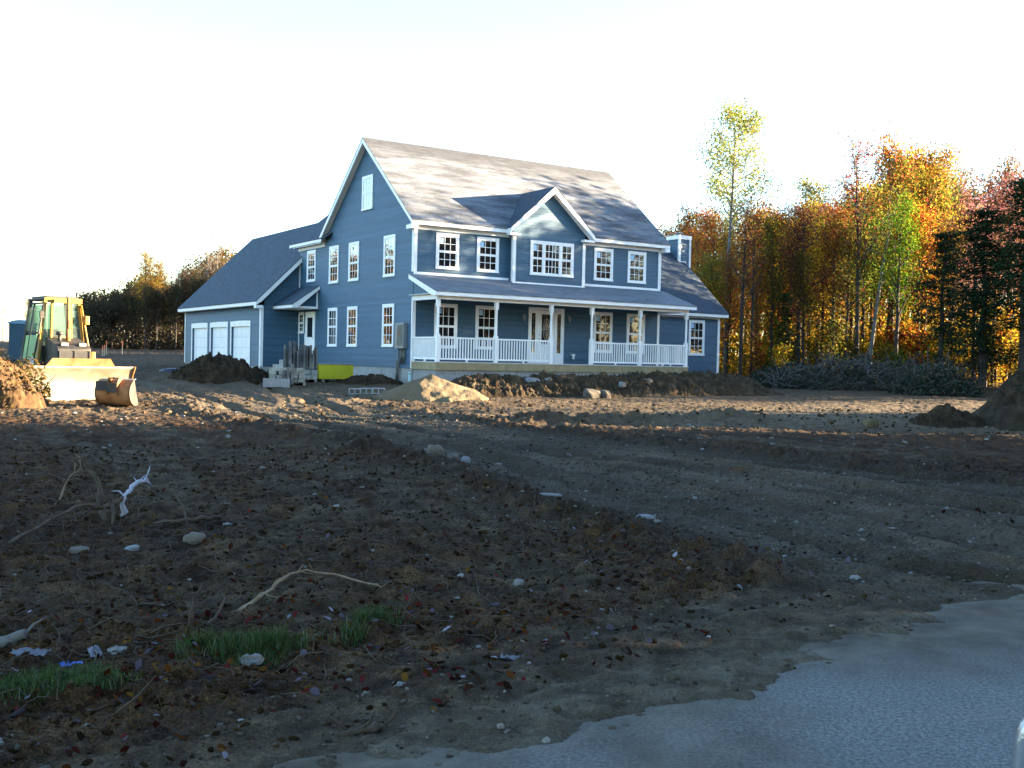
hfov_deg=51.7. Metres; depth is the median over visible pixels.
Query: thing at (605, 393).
boulder
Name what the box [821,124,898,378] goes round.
tree
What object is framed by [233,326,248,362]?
garage door
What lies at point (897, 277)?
tree
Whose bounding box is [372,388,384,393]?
concrete block
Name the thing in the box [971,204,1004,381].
tree
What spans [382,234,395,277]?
window
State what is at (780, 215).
tree
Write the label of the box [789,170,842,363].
tree
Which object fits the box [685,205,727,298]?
tree
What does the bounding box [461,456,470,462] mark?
rock
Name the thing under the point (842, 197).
tree
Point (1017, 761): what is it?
car mirror
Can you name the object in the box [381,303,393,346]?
window
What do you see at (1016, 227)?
tree
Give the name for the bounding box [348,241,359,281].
window
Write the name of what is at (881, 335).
sapling
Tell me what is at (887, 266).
tree
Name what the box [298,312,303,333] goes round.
window
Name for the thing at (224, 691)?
soil clods
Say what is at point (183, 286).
tree
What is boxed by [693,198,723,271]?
tree
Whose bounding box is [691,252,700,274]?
tree
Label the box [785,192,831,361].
tree
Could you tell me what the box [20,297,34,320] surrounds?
tree
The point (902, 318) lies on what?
tree
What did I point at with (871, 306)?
tree
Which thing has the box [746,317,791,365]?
sapling
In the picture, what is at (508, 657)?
litter
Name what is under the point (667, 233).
tree
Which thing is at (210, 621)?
branch
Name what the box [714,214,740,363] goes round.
tree
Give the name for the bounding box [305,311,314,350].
door
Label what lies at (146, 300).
tree
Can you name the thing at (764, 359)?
sapling
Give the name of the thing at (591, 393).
boulder
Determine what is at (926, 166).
tree
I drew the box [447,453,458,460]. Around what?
rock
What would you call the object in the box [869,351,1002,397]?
brush pile
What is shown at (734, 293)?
tree
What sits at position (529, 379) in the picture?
boulder
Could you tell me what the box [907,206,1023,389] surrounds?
pine tree
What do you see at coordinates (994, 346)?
sapling
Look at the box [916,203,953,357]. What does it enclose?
tree
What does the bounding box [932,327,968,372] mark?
sapling
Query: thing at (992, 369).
tree
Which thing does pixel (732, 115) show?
tall tree
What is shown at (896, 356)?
sapling
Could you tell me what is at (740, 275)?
tree
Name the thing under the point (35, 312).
tree
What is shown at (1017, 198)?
pine tree
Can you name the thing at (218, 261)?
tree
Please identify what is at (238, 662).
grass
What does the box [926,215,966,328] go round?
tree
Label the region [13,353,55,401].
weed patch
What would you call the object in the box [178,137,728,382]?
house
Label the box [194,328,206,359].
garage door
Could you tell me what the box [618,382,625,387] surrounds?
boulder
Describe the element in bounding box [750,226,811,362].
tree
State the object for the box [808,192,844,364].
tree
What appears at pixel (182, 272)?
tree
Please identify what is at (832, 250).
tree
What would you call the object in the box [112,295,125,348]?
tree
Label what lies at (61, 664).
litter
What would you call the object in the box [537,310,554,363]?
door
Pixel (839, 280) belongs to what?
tree
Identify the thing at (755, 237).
tree
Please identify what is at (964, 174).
tree
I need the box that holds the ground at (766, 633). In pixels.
[0,341,1023,767]
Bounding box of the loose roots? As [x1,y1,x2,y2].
[0,464,752,696]
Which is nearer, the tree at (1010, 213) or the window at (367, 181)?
the window at (367, 181)
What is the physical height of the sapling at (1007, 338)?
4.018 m
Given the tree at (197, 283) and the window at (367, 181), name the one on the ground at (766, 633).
the tree at (197, 283)
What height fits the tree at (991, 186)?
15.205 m
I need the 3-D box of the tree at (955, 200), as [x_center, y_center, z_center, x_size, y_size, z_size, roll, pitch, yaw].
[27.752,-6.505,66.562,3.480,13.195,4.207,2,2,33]
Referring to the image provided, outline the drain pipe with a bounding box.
[408,372,411,381]
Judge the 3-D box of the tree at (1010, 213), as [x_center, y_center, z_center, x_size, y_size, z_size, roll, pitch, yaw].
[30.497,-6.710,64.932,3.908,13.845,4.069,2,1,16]
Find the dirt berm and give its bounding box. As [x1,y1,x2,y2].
[450,369,787,397]
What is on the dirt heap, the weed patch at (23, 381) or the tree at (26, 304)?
the weed patch at (23, 381)
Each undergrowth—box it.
[64,285,186,349]
[703,275,1019,385]
[720,285,976,361]
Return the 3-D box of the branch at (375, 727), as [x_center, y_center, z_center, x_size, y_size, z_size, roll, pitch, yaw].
[-0.665,1.445,4.523,0.373,0.132,0.117,1,1,-11]
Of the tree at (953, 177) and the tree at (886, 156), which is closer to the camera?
the tree at (886, 156)
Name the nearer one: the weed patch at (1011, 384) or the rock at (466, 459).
the rock at (466, 459)
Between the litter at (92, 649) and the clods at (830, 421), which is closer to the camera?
the litter at (92, 649)
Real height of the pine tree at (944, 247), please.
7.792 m
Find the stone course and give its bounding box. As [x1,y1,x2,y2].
[305,370,317,378]
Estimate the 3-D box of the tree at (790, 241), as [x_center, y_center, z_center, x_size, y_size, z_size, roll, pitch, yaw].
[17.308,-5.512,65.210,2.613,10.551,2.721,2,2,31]
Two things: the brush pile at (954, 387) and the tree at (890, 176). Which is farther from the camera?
the tree at (890, 176)
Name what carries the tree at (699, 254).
on the ground at (766, 633)
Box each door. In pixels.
[11,325,27,359]
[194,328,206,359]
[213,327,226,355]
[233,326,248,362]
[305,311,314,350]
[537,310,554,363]
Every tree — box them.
[7,300,16,320]
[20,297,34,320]
[31,308,39,327]
[82,312,91,335]
[86,303,104,348]
[98,301,116,339]
[104,303,117,348]
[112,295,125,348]
[114,291,141,347]
[121,294,142,347]
[124,247,163,333]
[130,276,153,346]
[130,281,156,348]
[133,293,147,348]
[142,283,158,347]
[147,255,175,348]
[148,288,168,349]
[151,287,183,349]
[159,292,172,349]
[162,283,186,349]
[171,267,195,319]
[172,274,193,343]
[182,278,205,313]
[185,274,210,295]
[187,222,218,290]
[190,264,205,281]
[193,253,216,276]
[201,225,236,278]
[211,254,226,272]
[659,222,676,238]
[664,196,715,269]
[677,222,715,282]
[682,221,713,295]
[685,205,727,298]
[687,86,794,371]
[688,207,726,286]
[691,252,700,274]
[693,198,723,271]
[693,249,739,319]
[699,225,732,302]
[711,228,747,332]
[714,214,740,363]
[715,196,749,365]
[716,224,765,359]
[716,247,748,373]
[717,190,774,374]
[729,199,776,360]
[733,210,784,372]
[733,212,753,369]
[734,200,780,374]
[736,251,776,370]
[744,206,798,368]
[747,213,793,336]
[750,205,797,307]
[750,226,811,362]
[765,204,798,230]
[768,217,815,358]
[769,194,846,368]
[776,198,821,347]
[778,214,799,360]
[780,216,820,364]
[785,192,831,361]
[786,246,829,364]
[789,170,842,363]
[790,210,845,369]
[807,221,846,378]
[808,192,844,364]
[809,198,866,378]
[817,214,875,373]
[819,192,885,375]
[819,217,844,365]
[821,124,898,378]
[821,205,860,343]
[825,175,861,331]
[825,206,854,348]
[831,205,891,381]
[834,172,885,327]
[841,173,924,373]
[843,119,951,379]
[850,179,879,331]
[853,184,884,343]
[860,146,919,320]
[866,132,955,328]
[866,152,925,362]
[866,164,949,323]
[868,178,885,341]
[869,175,888,331]
[871,185,936,379]
[872,180,916,347]
[881,169,978,328]
[883,131,980,364]
[889,200,959,364]
[895,230,978,369]
[907,146,952,302]
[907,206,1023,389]
[909,161,977,347]
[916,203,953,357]
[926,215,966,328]
[935,176,978,321]
[943,194,981,321]
[947,159,978,325]
[947,208,974,308]
[955,176,982,310]
[955,186,986,360]
[955,216,1003,381]
[956,190,996,358]
[958,176,1023,369]
[968,146,1023,322]
[971,163,1012,323]
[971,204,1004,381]
[972,172,1017,266]
[978,221,1016,385]
[980,165,1022,377]
[992,159,1023,379]
[992,188,1023,381]
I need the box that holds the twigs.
[0,451,813,718]
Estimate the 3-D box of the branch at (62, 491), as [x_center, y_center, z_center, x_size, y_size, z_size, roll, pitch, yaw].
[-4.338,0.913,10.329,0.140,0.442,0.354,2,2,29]
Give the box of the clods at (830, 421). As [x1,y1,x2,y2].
[2,391,1022,435]
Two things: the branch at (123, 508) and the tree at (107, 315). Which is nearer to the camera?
the branch at (123, 508)
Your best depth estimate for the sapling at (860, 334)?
62.38 m
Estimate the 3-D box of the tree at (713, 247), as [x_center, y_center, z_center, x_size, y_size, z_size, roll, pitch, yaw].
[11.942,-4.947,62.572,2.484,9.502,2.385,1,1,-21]
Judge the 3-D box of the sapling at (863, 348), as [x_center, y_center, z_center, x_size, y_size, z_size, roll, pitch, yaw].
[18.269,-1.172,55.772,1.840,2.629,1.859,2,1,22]
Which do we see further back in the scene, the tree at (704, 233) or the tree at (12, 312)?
the tree at (12, 312)
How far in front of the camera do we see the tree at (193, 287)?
105.99 m
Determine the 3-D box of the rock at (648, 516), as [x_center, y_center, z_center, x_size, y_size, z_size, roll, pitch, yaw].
[1.382,1.381,10.936,0.227,0.062,0.141,1,-3,-6]
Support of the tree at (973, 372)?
on the ground at (766, 633)
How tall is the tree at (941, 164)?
14.375 m
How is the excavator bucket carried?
on the ground at (766, 633)
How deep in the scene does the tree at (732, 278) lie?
58.09 m
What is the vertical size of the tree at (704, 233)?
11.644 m
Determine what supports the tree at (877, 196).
on the ground at (766, 633)
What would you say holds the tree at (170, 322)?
on the ground at (766, 633)
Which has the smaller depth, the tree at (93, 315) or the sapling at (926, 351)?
the sapling at (926, 351)
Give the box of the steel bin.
[310,363,353,380]
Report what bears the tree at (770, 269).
on the ground at (766, 633)
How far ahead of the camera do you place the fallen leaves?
6.08 m
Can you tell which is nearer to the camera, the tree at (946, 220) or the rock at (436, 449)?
the rock at (436, 449)
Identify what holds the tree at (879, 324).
on the ground at (766, 633)
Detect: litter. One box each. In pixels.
[9,647,50,656]
[59,661,82,666]
[87,645,103,658]
[499,653,523,660]
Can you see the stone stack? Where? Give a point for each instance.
(299, 375)
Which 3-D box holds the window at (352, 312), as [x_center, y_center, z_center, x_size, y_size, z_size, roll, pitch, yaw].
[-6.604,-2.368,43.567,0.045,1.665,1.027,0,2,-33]
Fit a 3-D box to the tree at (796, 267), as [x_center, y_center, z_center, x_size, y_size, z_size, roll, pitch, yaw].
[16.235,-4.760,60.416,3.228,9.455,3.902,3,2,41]
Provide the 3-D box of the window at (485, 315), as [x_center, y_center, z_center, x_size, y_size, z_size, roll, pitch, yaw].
[-0.984,-2.171,40.732,1.003,1.685,0.045,0,2,-33]
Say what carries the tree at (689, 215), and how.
on the ground at (766, 633)
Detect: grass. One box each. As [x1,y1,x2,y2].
[0,658,150,706]
[90,637,287,670]
[170,614,369,663]
[345,603,405,626]
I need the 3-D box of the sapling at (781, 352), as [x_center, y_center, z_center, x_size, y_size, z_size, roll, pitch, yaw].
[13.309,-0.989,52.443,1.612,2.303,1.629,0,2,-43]
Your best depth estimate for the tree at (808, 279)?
65.57 m
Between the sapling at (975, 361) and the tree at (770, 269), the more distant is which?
the tree at (770, 269)
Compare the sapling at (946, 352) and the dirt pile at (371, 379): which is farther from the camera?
the sapling at (946, 352)
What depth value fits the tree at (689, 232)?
65.39 m
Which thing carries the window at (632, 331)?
in the house
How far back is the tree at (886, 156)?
57.53 m
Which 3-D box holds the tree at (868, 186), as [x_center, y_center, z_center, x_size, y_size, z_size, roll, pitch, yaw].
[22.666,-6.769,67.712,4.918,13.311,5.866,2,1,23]
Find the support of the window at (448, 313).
in the house
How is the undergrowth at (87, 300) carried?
on the ground at (766, 633)
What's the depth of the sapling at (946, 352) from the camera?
56.16 m
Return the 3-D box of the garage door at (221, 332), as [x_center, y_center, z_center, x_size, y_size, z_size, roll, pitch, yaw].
[-14.609,-1.831,53.004,0.048,2.022,2.672,0,2,-33]
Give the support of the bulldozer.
on the ground at (766, 633)
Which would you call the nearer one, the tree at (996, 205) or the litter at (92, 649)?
the litter at (92, 649)
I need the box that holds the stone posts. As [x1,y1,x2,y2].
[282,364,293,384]
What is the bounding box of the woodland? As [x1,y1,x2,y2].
[72,149,1023,363]
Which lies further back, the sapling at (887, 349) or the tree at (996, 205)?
the tree at (996, 205)
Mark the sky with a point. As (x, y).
(126, 125)
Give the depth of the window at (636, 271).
44.65 m
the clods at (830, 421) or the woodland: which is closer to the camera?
the clods at (830, 421)
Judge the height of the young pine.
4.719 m
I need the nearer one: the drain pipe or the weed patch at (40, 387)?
the weed patch at (40, 387)
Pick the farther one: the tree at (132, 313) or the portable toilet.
the tree at (132, 313)
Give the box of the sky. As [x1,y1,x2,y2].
[0,0,1023,355]
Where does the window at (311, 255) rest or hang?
in the house
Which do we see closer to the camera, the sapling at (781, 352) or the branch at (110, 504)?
the branch at (110, 504)
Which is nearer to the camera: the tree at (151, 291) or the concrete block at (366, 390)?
the concrete block at (366, 390)
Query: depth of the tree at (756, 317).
54.46 m
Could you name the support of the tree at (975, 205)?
on the ground at (766, 633)
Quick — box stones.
[0,404,1000,745]
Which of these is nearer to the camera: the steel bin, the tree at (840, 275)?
the steel bin
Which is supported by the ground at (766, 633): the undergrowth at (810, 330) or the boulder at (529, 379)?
the undergrowth at (810, 330)
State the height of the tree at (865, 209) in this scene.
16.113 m
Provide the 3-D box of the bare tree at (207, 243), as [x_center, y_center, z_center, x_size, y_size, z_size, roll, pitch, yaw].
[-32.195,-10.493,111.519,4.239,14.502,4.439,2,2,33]
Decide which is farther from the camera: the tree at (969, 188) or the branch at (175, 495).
the tree at (969, 188)
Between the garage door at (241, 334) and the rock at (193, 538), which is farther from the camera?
the garage door at (241, 334)
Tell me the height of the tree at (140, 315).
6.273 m
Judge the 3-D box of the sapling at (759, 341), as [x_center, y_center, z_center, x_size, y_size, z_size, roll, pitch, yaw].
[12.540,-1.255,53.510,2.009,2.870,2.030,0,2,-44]
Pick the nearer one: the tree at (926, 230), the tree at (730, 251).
the tree at (926, 230)
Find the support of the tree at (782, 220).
on the ground at (766, 633)
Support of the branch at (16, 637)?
on the ground at (766, 633)
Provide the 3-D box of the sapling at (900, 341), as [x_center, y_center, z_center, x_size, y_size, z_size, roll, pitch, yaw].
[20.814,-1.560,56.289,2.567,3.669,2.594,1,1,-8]
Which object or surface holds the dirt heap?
on the ground at (766, 633)
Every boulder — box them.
[524,377,539,382]
[583,388,600,398]
[600,390,610,397]
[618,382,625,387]
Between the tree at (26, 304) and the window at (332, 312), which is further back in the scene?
the tree at (26, 304)
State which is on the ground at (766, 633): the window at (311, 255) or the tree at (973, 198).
the tree at (973, 198)
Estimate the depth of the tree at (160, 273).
108.64 m
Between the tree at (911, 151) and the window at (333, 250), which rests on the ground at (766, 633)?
the tree at (911, 151)
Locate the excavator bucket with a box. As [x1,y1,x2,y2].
[94,376,137,405]
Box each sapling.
[733,331,773,373]
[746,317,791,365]
[749,349,775,374]
[766,341,794,367]
[801,335,826,365]
[811,315,864,383]
[828,333,866,376]
[837,321,875,352]
[849,337,874,379]
[864,332,892,378]
[866,329,892,359]
[873,342,898,377]
[879,320,920,364]
[883,346,911,374]
[885,317,931,367]
[921,343,935,364]
[925,324,937,364]
[927,336,966,365]
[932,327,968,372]
[954,319,977,374]
[961,329,1015,386]
[967,346,990,376]
[987,317,1008,382]
[990,320,1018,378]
[1001,337,1018,373]
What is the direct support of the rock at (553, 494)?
on the ground at (766, 633)
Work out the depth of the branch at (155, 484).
10.96 m
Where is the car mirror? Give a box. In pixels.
[1011,716,1023,767]
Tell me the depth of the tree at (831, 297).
66.02 m
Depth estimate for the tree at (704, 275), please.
57.42 m
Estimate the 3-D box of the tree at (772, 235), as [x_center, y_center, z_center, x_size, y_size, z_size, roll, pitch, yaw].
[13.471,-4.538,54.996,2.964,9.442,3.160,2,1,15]
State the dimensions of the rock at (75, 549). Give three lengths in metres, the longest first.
0.156 x 0.096 x 0.060 m
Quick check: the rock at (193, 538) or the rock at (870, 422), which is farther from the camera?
the rock at (870, 422)
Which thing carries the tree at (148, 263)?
on the ground at (766, 633)
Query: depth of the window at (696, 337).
49.12 m
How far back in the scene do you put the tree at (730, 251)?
80.68 m
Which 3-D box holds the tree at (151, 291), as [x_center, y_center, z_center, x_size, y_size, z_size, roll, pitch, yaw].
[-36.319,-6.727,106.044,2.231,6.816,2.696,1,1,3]
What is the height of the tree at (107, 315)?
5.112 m
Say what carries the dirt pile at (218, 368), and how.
on the ground at (766, 633)
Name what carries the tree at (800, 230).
on the ground at (766, 633)
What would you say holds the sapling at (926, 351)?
on the ground at (766, 633)
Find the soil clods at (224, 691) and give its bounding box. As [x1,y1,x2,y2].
[0,435,1023,767]
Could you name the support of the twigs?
on the ground at (766, 633)
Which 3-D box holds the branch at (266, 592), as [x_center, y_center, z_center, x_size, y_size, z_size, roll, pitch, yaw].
[-1.390,1.340,7.095,1.128,0.234,0.402,0,2,-34]
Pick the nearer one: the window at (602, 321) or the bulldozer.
the bulldozer
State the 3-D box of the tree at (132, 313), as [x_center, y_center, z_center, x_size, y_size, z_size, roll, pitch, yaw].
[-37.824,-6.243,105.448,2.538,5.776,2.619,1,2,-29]
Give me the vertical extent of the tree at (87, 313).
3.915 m
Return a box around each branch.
[0,616,46,647]
[8,489,137,543]
[49,455,80,499]
[68,458,113,519]
[108,477,203,496]
[115,467,152,518]
[139,599,180,607]
[153,511,220,523]
[156,479,190,524]
[165,576,210,626]
[197,586,245,626]
[237,563,390,610]
[313,702,398,736]
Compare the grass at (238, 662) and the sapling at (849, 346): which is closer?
the grass at (238, 662)
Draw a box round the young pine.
[765,292,803,367]
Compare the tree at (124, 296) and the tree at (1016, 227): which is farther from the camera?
the tree at (124, 296)
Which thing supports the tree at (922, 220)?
on the ground at (766, 633)
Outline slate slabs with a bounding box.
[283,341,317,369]
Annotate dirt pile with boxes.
[167,351,268,384]
[336,373,403,384]
[909,403,988,428]
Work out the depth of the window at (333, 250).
45.20 m
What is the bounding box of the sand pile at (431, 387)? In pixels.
[369,374,488,402]
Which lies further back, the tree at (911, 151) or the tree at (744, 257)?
the tree at (911, 151)
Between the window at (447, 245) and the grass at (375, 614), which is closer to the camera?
the grass at (375, 614)
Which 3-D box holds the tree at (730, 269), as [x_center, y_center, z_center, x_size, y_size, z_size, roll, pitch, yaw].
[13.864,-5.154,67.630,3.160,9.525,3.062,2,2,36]
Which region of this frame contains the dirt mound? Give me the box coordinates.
[971,365,1023,430]
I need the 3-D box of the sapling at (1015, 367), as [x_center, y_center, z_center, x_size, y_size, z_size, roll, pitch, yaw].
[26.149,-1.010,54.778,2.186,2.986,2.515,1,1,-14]
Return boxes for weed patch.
[0,348,55,407]
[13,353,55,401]
[983,370,1023,404]
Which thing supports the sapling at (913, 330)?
on the ground at (766, 633)
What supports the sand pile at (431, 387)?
on the ground at (766, 633)
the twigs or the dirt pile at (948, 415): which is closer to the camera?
the twigs
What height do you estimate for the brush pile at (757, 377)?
1.720 m
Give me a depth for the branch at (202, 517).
9.69 m
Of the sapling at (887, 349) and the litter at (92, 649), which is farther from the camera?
the sapling at (887, 349)
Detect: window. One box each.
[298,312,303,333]
[306,249,315,281]
[327,307,337,346]
[328,245,338,283]
[346,306,357,346]
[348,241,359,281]
[361,174,372,210]
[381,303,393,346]
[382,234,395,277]
[434,303,457,348]
[435,233,458,269]
[475,305,497,349]
[476,236,498,272]
[530,240,573,277]
[593,248,613,281]
[593,312,612,352]
[626,313,644,353]
[627,251,646,283]
[688,320,704,355]
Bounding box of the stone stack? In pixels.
[269,368,305,381]
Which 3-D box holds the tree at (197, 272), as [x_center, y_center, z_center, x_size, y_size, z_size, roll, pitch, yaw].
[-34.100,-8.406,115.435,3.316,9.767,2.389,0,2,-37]
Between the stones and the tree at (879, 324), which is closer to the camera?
the stones
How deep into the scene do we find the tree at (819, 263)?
57.99 m
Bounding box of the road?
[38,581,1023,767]
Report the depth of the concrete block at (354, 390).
34.32 m
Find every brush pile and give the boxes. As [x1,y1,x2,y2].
[745,353,815,387]
[756,345,982,390]
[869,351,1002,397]
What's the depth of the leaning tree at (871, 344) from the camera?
54.07 m
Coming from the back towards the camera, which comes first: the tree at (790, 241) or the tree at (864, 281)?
the tree at (790, 241)
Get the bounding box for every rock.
[68,546,89,553]
[125,545,139,550]
[183,532,205,544]
[426,445,443,454]
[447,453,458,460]
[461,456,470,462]
[540,493,561,496]
[635,514,656,519]
[863,418,878,426]
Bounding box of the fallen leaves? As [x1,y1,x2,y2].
[0,449,1021,767]
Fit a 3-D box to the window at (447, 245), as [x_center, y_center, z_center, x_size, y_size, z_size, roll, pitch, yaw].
[-2.422,-4.980,39.705,1.003,1.342,0.045,0,2,-33]
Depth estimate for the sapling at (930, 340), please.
59.88 m
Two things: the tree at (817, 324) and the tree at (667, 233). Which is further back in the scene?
the tree at (667, 233)
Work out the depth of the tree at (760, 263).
62.58 m
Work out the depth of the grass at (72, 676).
5.13 m
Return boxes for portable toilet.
[7,320,37,361]
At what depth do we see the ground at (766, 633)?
8.91 m
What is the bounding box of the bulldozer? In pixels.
[19,296,135,400]
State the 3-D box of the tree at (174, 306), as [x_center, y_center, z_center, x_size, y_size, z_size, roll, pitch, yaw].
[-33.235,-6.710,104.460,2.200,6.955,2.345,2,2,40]
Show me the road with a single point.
(949, 693)
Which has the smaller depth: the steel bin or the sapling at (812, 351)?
the steel bin
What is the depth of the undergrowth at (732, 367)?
58.36 m
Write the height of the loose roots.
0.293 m
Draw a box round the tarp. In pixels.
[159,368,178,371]
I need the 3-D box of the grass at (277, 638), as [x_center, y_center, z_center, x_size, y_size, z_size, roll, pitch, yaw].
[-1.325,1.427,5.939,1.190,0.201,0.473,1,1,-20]
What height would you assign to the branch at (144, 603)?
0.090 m
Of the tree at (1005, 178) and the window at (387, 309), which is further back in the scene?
the tree at (1005, 178)
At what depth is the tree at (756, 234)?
68.69 m
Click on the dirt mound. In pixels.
(1003, 409)
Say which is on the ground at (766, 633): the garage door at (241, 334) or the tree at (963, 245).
the tree at (963, 245)
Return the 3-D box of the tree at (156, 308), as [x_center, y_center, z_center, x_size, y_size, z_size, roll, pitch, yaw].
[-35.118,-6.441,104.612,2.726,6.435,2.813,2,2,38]
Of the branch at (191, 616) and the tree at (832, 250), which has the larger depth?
the tree at (832, 250)
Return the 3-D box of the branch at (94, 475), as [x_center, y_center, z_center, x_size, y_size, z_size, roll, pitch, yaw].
[-4.030,1.040,10.257,0.348,0.660,0.645,0,2,-42]
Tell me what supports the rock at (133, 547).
on the ground at (766, 633)
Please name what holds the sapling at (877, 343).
on the ground at (766, 633)
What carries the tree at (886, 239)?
on the ground at (766, 633)
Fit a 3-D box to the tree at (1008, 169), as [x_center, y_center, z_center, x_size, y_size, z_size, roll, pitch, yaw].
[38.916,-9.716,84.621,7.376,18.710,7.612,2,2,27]
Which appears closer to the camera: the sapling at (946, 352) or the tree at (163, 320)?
the sapling at (946, 352)
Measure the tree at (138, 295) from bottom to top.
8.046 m
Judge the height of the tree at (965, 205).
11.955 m
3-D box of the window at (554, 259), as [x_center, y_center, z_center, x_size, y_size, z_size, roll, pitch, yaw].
[1.603,-4.955,41.926,2.103,1.364,0.045,0,2,-33]
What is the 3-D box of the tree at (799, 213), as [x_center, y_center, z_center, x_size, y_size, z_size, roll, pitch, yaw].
[14.976,-4.771,54.698,4.730,10.066,3.844,1,2,-25]
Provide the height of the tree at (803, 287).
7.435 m
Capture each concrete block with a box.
[349,388,360,393]
[361,388,372,393]
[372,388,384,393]
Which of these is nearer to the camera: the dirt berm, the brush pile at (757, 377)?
the dirt berm
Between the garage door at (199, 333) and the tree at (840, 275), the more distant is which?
the tree at (840, 275)
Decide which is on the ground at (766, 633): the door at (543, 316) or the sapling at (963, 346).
the sapling at (963, 346)
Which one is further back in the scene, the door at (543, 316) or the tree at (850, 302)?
the tree at (850, 302)
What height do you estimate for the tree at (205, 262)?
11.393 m
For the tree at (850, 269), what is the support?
on the ground at (766, 633)
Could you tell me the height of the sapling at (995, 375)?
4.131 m
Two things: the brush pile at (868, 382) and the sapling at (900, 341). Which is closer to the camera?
the brush pile at (868, 382)
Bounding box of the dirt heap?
[0,357,48,409]
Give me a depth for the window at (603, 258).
43.68 m
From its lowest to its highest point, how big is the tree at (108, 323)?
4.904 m
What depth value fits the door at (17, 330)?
57.34 m
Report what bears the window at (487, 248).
in the house
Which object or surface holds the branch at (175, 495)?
on the ground at (766, 633)
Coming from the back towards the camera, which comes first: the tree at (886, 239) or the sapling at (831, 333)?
the tree at (886, 239)
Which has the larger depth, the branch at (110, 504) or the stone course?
the stone course
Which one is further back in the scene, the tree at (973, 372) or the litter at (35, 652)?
the tree at (973, 372)

